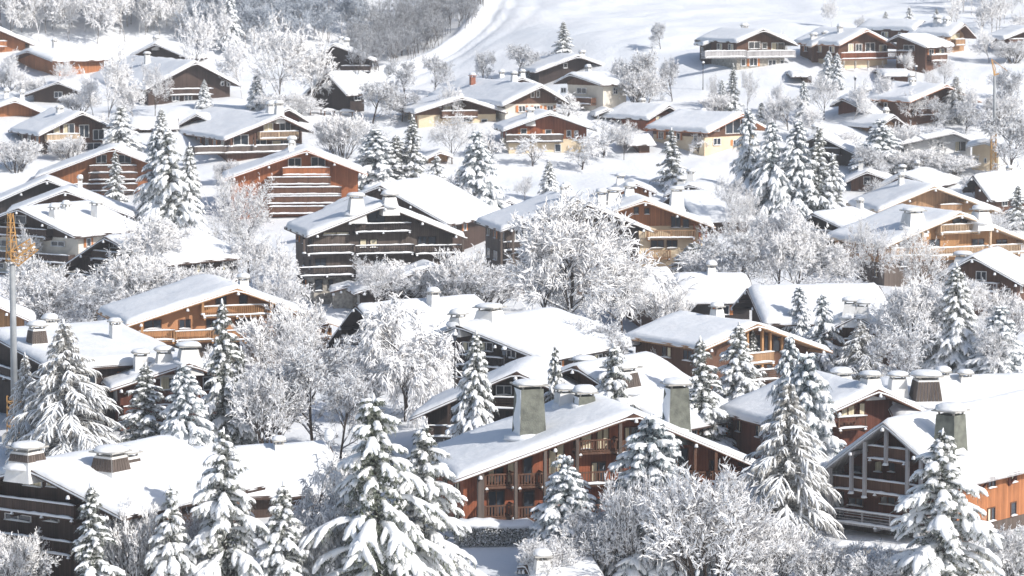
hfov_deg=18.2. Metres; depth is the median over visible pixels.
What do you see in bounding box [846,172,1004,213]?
chalet
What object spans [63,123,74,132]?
window
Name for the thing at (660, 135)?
window
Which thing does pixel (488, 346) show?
window
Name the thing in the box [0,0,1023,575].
ground
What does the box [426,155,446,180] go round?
snowy spruce
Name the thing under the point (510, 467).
window
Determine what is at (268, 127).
window
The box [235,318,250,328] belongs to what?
window
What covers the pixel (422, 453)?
snowy spruce
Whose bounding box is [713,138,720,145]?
window
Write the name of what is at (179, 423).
blue spruce
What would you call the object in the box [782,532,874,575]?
frosted bush
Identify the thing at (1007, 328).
blue spruce
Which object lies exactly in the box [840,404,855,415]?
window
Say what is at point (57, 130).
window
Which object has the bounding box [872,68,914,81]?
garage
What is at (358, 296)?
window
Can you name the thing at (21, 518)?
window
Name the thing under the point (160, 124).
snowy spruce
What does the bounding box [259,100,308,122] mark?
chalet
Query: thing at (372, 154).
blue spruce
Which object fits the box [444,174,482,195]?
frosted bush
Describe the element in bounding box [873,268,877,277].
window
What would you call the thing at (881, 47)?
window
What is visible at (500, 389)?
window
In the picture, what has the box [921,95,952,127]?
frosted tree
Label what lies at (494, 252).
window
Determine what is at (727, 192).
frosted tree
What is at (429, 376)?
frosted tree
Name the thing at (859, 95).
frosted tree
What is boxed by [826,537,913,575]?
frosted bush
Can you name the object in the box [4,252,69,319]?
frosted bush
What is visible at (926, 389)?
chalet
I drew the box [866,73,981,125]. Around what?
chalet
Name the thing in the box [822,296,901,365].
chalet
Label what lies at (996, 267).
chalet
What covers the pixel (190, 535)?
frosted bush
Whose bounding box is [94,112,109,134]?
frosted bush
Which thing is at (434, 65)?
frosted tree
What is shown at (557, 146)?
window
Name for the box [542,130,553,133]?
window
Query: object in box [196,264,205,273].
window
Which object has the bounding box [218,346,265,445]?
snowy spruce
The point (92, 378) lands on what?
window
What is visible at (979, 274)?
window
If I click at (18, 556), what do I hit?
frosted bush
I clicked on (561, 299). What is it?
frosted tree
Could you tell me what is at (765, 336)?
window
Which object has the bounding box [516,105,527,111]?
window
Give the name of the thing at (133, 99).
frosted tree
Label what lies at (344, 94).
chalet
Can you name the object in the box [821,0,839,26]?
frosted tree
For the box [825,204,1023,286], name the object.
chalet
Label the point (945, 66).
frosted tree
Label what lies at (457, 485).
window
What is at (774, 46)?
window
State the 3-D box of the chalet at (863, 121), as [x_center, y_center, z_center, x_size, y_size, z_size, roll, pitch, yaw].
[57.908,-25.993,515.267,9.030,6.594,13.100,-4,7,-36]
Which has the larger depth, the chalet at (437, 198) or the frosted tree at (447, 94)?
the frosted tree at (447, 94)
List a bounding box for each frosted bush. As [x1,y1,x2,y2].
[0,69,27,90]
[0,138,44,172]
[0,262,98,322]
[0,526,62,575]
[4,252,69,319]
[12,77,47,96]
[45,134,86,159]
[57,92,106,111]
[87,247,174,300]
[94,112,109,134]
[99,498,163,575]
[149,520,222,575]
[153,261,237,287]
[200,345,232,369]
[212,158,239,187]
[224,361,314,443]
[231,293,332,368]
[250,270,313,303]
[253,91,327,114]
[312,110,370,158]
[355,256,482,298]
[411,243,494,297]
[432,259,543,303]
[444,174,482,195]
[513,532,588,575]
[556,497,649,575]
[598,465,676,575]
[613,66,668,102]
[628,455,785,575]
[634,286,697,320]
[676,249,746,274]
[697,92,735,110]
[715,513,822,575]
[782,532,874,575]
[801,274,886,292]
[806,129,864,145]
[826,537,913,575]
[879,146,959,173]
[887,121,927,151]
[921,151,980,175]
[956,174,974,195]
[977,93,1023,126]
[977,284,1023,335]
[981,520,1023,575]
[990,39,1023,63]
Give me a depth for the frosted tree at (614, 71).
528.98 m
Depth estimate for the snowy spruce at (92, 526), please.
232.92 m
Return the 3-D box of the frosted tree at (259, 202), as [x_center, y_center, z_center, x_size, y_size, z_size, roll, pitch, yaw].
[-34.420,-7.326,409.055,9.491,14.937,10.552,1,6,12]
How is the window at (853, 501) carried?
in the chalet at (871, 472)
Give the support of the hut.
on the ground
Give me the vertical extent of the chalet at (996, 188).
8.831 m
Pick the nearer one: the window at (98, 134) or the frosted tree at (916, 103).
the window at (98, 134)
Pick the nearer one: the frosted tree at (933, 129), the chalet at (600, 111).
the frosted tree at (933, 129)
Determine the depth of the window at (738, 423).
290.85 m
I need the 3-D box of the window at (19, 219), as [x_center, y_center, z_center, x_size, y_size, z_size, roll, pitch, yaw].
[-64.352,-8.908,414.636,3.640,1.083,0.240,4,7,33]
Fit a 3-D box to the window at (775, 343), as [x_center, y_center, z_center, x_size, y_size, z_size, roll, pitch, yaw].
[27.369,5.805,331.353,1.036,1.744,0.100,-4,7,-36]
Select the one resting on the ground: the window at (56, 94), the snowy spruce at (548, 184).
the snowy spruce at (548, 184)
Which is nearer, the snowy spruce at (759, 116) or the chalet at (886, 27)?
the snowy spruce at (759, 116)
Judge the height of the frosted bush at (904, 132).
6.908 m
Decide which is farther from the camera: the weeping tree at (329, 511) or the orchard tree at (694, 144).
the orchard tree at (694, 144)
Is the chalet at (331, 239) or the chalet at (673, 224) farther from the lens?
the chalet at (673, 224)
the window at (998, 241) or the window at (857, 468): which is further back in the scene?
the window at (998, 241)
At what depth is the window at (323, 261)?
389.38 m
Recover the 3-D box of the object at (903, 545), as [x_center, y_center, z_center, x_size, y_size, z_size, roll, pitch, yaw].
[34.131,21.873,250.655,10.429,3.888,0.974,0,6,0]
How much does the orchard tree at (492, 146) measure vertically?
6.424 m
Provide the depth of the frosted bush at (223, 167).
478.60 m
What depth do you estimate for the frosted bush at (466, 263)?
379.61 m
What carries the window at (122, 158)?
in the chalet at (91, 167)
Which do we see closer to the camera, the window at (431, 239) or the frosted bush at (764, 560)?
the frosted bush at (764, 560)
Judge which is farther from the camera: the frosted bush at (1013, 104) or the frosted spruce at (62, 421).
the frosted bush at (1013, 104)
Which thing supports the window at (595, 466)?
in the chalet at (502, 469)
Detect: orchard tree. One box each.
[471,125,507,156]
[509,131,550,165]
[553,89,582,118]
[563,132,603,170]
[584,115,631,157]
[688,133,713,154]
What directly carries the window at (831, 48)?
in the chalet at (856, 48)
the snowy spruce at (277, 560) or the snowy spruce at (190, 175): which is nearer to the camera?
the snowy spruce at (277, 560)
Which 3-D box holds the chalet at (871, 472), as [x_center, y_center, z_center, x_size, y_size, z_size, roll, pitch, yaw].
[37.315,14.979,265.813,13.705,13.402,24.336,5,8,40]
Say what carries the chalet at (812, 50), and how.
on the ground
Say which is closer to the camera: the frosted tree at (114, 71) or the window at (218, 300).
the window at (218, 300)
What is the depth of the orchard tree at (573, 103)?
517.15 m
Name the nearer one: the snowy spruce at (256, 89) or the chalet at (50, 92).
the snowy spruce at (256, 89)
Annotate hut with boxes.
[423,149,453,162]
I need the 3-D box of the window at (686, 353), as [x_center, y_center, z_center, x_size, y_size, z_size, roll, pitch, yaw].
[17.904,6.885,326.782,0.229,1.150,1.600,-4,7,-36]
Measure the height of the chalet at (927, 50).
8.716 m
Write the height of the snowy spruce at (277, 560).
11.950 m
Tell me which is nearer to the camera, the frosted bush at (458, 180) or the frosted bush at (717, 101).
the frosted bush at (458, 180)
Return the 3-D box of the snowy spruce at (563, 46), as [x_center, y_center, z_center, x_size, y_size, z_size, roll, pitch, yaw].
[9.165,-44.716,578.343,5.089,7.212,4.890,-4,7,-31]
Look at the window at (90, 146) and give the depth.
501.08 m
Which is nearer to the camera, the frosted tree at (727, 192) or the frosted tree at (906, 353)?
the frosted tree at (906, 353)
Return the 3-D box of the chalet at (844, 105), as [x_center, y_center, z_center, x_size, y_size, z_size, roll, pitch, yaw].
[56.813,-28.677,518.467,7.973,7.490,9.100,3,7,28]
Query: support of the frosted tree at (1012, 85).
on the ground
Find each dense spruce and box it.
[130,133,173,231]
[216,0,244,54]
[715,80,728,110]
[729,107,763,210]
[748,119,796,219]
[758,332,800,497]
[766,119,824,219]
[781,286,816,338]
[793,80,811,124]
[803,293,844,371]
[818,51,833,90]
[827,53,846,91]
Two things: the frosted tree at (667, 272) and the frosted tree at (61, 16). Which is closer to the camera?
the frosted tree at (667, 272)
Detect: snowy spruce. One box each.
[69,482,125,575]
[97,105,146,151]
[102,150,129,202]
[109,362,165,443]
[140,128,210,232]
[142,484,198,575]
[147,109,176,153]
[169,142,209,230]
[177,427,270,575]
[194,80,213,108]
[200,298,260,444]
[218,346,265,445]
[245,76,264,110]
[252,481,315,575]
[298,393,458,575]
[373,422,487,575]
[384,134,413,179]
[393,115,428,179]
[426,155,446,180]
[442,329,499,437]
[537,160,559,194]
[544,344,565,402]
[545,21,574,56]
[595,343,639,408]
[649,127,691,191]
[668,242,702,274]
[688,336,739,450]
[712,322,762,400]
[726,65,744,111]
[743,330,767,388]
[754,102,768,125]
[800,126,841,211]
[821,152,847,209]
[882,428,1007,575]
[905,7,914,18]
[922,262,981,373]
[1000,184,1023,229]
[1005,526,1023,575]
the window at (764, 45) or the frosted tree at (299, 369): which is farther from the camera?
the window at (764, 45)
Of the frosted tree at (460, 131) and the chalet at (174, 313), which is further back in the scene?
the frosted tree at (460, 131)
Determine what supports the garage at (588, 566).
on the ground
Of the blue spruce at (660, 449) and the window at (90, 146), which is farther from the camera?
the window at (90, 146)
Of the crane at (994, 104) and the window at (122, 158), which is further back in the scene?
the crane at (994, 104)
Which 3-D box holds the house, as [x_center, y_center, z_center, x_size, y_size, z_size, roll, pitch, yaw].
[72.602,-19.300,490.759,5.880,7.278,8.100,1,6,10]
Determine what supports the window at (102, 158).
in the chalet at (91, 167)
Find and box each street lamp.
[452,332,457,388]
[501,346,506,365]
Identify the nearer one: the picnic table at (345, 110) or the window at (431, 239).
the window at (431, 239)
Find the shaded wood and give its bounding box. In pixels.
[340,0,483,73]
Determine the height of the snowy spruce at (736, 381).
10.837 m
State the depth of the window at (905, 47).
548.98 m
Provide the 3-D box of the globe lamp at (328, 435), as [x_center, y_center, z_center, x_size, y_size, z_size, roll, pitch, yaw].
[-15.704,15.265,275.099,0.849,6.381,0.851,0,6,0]
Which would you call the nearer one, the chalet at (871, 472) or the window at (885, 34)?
the chalet at (871, 472)
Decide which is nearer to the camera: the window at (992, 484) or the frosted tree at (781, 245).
the window at (992, 484)
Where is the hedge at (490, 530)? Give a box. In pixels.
[453,517,533,546]
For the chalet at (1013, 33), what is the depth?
566.75 m
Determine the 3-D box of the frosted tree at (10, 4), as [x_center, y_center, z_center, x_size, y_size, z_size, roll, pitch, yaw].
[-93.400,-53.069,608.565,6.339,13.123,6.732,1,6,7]
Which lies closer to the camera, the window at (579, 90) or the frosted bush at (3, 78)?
the window at (579, 90)
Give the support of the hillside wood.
on the ground
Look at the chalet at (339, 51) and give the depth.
587.20 m
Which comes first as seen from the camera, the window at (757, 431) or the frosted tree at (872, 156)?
the window at (757, 431)
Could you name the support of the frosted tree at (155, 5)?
on the ground
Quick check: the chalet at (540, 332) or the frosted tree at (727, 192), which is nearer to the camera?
the chalet at (540, 332)
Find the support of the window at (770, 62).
in the chalet at (743, 47)
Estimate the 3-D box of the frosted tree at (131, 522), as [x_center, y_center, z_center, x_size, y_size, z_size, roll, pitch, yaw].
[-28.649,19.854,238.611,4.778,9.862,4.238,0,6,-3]
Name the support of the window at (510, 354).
in the chalet at (540, 332)
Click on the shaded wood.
(408, 30)
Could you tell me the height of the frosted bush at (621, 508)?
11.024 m
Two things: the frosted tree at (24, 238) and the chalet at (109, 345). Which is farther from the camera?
the frosted tree at (24, 238)
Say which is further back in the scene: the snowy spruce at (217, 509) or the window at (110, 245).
the window at (110, 245)
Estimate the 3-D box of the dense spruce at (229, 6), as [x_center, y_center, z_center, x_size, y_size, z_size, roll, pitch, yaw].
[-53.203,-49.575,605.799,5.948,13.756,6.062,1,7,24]
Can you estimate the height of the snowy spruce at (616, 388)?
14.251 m
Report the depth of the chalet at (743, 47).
550.38 m
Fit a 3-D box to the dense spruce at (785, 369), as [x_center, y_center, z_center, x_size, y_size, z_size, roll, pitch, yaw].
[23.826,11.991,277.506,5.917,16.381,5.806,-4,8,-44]
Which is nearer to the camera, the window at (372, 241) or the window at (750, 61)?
the window at (372, 241)
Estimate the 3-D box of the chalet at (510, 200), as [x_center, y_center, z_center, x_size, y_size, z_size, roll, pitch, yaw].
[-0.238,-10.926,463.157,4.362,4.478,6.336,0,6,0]
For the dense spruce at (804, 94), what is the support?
on the ground
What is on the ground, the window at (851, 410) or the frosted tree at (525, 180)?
the frosted tree at (525, 180)
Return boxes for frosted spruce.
[0,352,45,454]
[5,318,126,463]
[716,377,846,543]
[830,320,888,380]
[905,303,940,371]
[940,75,975,125]
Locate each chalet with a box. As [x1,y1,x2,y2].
[0,27,34,52]
[0,87,46,116]
[0,174,74,213]
[0,200,147,275]
[0,296,35,326]
[0,313,177,428]
[0,435,265,575]
[3,38,109,75]
[7,174,136,217]
[8,105,112,154]
[24,79,95,102]
[33,143,196,195]
[55,219,247,300]
[90,51,240,105]
[96,273,340,363]
[101,341,238,430]
[128,116,178,131]
[131,35,208,60]
[178,100,313,161]
[179,111,210,125]
[192,435,336,517]
[221,136,367,218]
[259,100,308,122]
[284,189,466,303]
[301,70,367,112]
[319,36,377,74]
[323,174,496,251]
[325,286,485,376]
[346,259,439,304]
[394,302,639,393]
[395,93,507,127]
[409,355,580,446]
[419,377,755,529]
[427,71,569,120]
[474,182,653,295]
[492,107,596,153]
[495,69,542,84]
[500,196,521,208]
[518,50,604,84]
[553,64,627,110]
[555,351,731,437]
[589,106,613,117]
[595,182,715,267]
[600,98,674,130]
[610,173,656,196]
[625,301,832,393]
[643,108,766,155]
[662,189,755,233]
[663,168,752,208]
[674,260,751,318]
[694,23,797,69]
[694,40,711,63]
[719,366,924,465]
[731,283,897,342]
[794,23,896,69]
[801,31,827,61]
[801,197,875,260]
[806,124,870,165]
[817,389,1023,541]
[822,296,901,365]
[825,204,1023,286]
[829,96,887,114]
[833,107,908,131]
[838,87,871,98]
[844,158,892,190]
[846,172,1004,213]
[856,18,925,37]
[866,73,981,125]
[873,160,959,189]
[880,365,1023,416]
[886,33,955,72]
[907,15,976,52]
[932,246,1023,315]
[960,165,1023,214]
[988,25,1023,47]
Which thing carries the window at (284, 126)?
in the chalet at (226, 134)
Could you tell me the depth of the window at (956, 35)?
565.17 m
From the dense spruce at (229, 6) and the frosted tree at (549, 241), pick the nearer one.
the frosted tree at (549, 241)
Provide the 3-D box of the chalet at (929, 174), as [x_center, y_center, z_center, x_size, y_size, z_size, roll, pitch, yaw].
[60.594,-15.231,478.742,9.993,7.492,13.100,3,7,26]
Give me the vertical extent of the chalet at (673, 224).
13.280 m
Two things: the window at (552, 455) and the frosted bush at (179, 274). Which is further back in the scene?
the frosted bush at (179, 274)
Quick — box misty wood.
[172,0,375,47]
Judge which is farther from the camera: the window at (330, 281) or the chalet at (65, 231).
the chalet at (65, 231)
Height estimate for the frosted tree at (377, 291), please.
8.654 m
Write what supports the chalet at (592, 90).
on the ground
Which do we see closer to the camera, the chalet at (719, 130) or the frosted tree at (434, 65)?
the chalet at (719, 130)
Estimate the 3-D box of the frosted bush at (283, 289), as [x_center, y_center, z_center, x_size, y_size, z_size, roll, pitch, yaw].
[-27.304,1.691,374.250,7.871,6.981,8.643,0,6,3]
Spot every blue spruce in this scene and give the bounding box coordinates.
[158,364,216,445]
[353,129,400,190]
[453,130,508,209]
[516,454,603,575]
[594,414,722,575]
[751,352,846,530]
[847,119,913,174]
[960,305,1023,373]
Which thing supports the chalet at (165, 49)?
on the ground
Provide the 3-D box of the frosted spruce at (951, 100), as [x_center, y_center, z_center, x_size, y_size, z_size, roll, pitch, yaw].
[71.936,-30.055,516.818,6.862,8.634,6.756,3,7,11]
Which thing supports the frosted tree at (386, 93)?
on the ground
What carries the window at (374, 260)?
in the chalet at (331, 239)
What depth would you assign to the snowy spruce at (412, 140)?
477.89 m
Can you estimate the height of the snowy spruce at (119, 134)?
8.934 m
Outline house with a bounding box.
[966,138,1003,170]
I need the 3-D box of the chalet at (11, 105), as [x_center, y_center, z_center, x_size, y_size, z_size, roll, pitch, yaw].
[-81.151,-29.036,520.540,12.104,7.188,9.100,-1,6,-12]
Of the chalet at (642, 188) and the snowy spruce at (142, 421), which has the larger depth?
the chalet at (642, 188)
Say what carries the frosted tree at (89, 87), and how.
on the ground
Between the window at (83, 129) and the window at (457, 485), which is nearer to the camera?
the window at (457, 485)
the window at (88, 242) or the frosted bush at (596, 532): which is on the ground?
the frosted bush at (596, 532)
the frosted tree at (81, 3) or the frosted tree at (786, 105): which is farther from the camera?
the frosted tree at (81, 3)
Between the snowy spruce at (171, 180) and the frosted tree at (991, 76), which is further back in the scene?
the frosted tree at (991, 76)
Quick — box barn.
[616,133,655,152]
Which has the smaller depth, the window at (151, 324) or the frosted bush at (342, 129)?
the window at (151, 324)
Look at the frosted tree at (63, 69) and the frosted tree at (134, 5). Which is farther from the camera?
the frosted tree at (134, 5)
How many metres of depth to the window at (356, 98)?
523.52 m
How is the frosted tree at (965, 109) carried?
on the ground
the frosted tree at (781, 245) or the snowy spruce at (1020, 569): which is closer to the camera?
the snowy spruce at (1020, 569)
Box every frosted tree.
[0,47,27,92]
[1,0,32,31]
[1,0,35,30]
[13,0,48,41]
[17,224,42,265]
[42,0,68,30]
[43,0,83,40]
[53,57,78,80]
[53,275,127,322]
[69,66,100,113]
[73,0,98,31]
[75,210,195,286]
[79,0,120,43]
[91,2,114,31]
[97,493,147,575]
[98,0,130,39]
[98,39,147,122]
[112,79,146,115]
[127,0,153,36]
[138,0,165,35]
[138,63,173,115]
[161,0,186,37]
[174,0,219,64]
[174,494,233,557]
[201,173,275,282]
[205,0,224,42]
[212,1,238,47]
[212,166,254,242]
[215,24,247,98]
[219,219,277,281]
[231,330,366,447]
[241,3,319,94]
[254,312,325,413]
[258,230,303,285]
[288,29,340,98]
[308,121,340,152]
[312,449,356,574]
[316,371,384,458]
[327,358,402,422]
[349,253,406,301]
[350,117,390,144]
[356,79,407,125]
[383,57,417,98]
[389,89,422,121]
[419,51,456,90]
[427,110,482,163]
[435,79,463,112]
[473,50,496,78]
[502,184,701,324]
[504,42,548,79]
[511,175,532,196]
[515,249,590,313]
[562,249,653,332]
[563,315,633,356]
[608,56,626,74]
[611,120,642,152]
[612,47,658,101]
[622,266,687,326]
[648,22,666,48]
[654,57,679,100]
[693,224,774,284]
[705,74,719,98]
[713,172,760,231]
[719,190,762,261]
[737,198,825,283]
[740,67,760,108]
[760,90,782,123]
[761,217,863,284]
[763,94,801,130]
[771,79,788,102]
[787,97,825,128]
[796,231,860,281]
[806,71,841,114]
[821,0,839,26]
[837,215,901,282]
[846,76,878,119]
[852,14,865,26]
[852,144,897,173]
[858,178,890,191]
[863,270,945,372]
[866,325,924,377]
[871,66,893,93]
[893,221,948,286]
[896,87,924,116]
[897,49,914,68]
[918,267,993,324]
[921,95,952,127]
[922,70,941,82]
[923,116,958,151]
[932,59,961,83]
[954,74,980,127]
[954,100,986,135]
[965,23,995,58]
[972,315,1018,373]
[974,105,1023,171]
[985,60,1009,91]
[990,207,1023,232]
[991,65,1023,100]
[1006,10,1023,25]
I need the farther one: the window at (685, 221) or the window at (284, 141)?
the window at (284, 141)
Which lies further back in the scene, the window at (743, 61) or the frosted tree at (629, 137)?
the window at (743, 61)
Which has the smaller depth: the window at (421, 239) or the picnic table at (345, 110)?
the window at (421, 239)
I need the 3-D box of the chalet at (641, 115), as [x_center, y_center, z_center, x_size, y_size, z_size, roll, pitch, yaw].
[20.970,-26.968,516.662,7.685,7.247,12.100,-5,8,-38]
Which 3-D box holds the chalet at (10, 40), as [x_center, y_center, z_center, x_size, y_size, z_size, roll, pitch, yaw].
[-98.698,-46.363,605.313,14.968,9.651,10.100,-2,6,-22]
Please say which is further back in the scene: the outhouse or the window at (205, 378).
the outhouse
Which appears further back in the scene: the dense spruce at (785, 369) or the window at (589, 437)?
the dense spruce at (785, 369)
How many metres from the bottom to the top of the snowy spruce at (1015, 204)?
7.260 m
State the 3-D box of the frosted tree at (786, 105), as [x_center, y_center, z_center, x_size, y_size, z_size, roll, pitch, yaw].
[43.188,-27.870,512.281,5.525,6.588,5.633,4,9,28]
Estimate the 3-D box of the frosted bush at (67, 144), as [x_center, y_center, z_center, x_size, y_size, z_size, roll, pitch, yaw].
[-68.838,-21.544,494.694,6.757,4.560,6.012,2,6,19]
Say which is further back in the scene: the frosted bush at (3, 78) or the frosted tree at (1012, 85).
the frosted bush at (3, 78)
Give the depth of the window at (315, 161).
459.81 m
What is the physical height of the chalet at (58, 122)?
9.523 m
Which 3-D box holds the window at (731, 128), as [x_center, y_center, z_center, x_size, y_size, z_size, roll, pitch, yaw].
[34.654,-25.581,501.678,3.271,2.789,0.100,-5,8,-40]
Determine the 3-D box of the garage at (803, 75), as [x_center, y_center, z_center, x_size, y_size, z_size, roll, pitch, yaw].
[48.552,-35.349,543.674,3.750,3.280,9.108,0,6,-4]
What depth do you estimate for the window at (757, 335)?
329.82 m
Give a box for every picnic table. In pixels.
[323,108,335,115]
[339,109,354,116]
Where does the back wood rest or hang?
on the ground
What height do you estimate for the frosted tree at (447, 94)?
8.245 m
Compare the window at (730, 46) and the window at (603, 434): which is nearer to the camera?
the window at (603, 434)
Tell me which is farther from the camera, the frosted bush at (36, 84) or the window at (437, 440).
the frosted bush at (36, 84)
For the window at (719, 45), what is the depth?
553.02 m
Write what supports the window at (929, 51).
in the chalet at (927, 50)
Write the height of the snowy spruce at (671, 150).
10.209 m
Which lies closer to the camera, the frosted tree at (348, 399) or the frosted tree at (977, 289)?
the frosted tree at (348, 399)
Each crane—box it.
[2,213,37,442]
[990,59,1006,170]
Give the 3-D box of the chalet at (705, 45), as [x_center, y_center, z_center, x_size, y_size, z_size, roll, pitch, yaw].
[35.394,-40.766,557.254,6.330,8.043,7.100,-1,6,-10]
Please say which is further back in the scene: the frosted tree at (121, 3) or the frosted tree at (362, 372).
the frosted tree at (121, 3)
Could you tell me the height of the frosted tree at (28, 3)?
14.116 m
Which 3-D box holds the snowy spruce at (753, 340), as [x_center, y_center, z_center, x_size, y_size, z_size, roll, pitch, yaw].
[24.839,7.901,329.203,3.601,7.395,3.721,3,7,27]
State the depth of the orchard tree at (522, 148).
491.87 m
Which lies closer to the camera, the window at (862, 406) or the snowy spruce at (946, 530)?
the snowy spruce at (946, 530)
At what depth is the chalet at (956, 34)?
564.99 m
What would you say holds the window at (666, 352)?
in the chalet at (672, 338)
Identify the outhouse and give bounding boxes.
[329,280,356,308]
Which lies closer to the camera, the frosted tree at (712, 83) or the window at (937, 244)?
the window at (937, 244)
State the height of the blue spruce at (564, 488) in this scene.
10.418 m
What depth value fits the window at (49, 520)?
242.16 m
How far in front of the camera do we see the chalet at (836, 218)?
427.34 m
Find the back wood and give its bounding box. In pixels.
[0,0,180,34]
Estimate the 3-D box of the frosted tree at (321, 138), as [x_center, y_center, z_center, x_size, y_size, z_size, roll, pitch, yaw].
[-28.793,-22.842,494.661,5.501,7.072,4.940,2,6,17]
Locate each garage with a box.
[515,548,603,575]
[785,70,811,82]
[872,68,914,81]
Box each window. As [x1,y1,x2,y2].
[0,239,7,246]
[3,513,31,522]
[4,215,26,223]
[22,482,42,487]
[35,137,39,143]
[44,519,59,522]
[51,241,64,246]
[53,126,59,132]
[54,92,62,97]
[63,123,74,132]
[79,125,88,137]
[80,373,95,383]
[84,238,92,247]
[85,143,100,149]
[93,129,103,139]
[94,264,101,270]
[96,155,106,162]
[108,243,117,248]
[113,390,116,400]
[118,155,130,162]
[144,319,161,328]
[160,376,178,390]
[172,96,178,101]
[179,319,190,328]
[184,96,191,100]
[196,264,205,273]
[203,376,217,389]
[206,319,215,328]
[216,295,226,304]
[222,261,229,269]
[233,135,248,144]
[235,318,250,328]
[239,295,247,303]
[253,140,266,143]
[263,122,272,130]
[272,140,288,145]
[279,121,290,129]
[288,158,300,166]
[311,157,324,165]
[315,258,326,265]
[315,279,322,290]
[323,231,349,234]
[328,279,332,288]
[354,96,361,100]
[356,294,359,303]
[359,239,366,247]
[368,210,384,222]
[370,239,377,247]
[373,259,388,264]
[418,236,426,244]
[428,236,435,243]
[435,439,447,442]
[453,482,459,490]
[454,510,459,518]
[462,224,467,230]
[462,341,469,351]
[481,341,492,351]
[487,466,503,483]
[487,490,504,514]
[493,250,496,260]
[496,385,511,395]
[506,349,515,358]
[507,462,513,482]
[515,229,529,239]
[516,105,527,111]
[518,128,529,133]
[523,456,532,482]
[523,490,534,514]
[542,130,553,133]
[544,105,555,110]
[548,444,564,480]
[555,144,560,151]
[564,130,573,136]
[576,87,586,93]
[580,434,591,449]
[588,498,602,509]
[591,461,605,480]
[594,353,602,357]
[596,427,609,448]
[613,87,617,94]
[624,426,636,449]
[634,207,638,214]
[644,208,649,214]
[651,240,663,247]
[657,131,665,138]
[660,346,671,357]
[667,240,676,247]
[671,216,680,227]
[674,133,681,139]
[677,448,688,468]
[682,349,692,361]
[683,219,688,227]
[709,459,720,475]
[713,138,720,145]
[713,305,732,314]
[717,43,721,49]
[725,118,740,133]
[728,44,732,49]
[735,420,740,432]
[741,59,745,65]
[747,58,759,65]
[748,41,759,48]
[749,334,759,351]
[754,425,759,437]
[762,43,766,48]
[764,335,767,350]
[768,60,775,65]
[771,42,783,49]
[772,336,779,352]
[829,46,834,52]
[837,241,847,249]
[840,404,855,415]
[846,496,863,506]
[848,44,853,51]
[854,464,861,473]
[855,44,862,51]
[859,402,865,414]
[863,177,869,184]
[865,43,874,51]
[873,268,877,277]
[873,462,882,472]
[878,497,895,505]
[879,45,886,50]
[881,32,887,37]
[887,463,895,472]
[903,45,914,50]
[927,49,934,54]
[929,239,939,246]
[950,33,958,41]
[952,218,967,222]
[955,141,966,151]
[972,238,984,247]
[976,271,986,280]
[987,480,996,488]
[987,506,996,521]
[996,239,1006,246]
[1003,288,1010,295]
[1010,501,1017,516]
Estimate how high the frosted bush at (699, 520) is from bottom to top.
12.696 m
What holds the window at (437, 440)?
in the chalet at (436, 410)
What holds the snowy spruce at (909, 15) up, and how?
on the ground
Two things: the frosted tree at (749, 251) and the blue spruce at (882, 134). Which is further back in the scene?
the blue spruce at (882, 134)
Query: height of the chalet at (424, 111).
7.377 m
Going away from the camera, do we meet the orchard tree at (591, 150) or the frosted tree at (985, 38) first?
the orchard tree at (591, 150)
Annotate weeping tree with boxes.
[264,448,364,575]
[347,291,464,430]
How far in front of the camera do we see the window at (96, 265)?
393.73 m
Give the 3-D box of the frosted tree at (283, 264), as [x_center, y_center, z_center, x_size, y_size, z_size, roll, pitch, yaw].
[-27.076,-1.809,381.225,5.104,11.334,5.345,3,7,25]
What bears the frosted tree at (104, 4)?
on the ground
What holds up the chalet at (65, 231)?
on the ground
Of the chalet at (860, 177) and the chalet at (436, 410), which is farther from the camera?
the chalet at (860, 177)
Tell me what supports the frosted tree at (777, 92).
on the ground
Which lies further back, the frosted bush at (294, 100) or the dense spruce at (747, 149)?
the frosted bush at (294, 100)
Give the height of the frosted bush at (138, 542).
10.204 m
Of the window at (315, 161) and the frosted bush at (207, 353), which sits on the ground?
the frosted bush at (207, 353)
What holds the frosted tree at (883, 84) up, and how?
on the ground
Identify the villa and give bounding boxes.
[869,126,974,156]
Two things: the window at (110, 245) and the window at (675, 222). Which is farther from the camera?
the window at (675, 222)
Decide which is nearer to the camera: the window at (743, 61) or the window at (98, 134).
the window at (98, 134)
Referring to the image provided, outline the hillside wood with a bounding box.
[943,0,1023,32]
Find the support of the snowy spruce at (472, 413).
on the ground
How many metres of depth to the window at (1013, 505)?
262.06 m
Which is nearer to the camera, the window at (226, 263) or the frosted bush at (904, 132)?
the window at (226, 263)
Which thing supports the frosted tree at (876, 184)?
on the ground
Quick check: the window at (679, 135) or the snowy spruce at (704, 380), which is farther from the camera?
the window at (679, 135)
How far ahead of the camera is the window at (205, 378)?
305.48 m
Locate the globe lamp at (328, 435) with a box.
[324,429,333,449]
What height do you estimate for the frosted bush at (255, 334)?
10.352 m
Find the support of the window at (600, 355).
in the chalet at (540, 332)
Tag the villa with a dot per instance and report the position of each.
(950, 135)
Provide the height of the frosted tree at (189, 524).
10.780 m
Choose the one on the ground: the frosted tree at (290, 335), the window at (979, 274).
the frosted tree at (290, 335)
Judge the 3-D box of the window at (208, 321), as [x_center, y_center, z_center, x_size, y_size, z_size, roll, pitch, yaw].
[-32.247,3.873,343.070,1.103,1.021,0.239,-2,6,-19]
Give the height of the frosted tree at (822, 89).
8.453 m
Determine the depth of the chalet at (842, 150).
493.13 m
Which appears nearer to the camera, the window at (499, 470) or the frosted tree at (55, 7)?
the window at (499, 470)
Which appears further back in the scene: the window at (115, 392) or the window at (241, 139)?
the window at (241, 139)

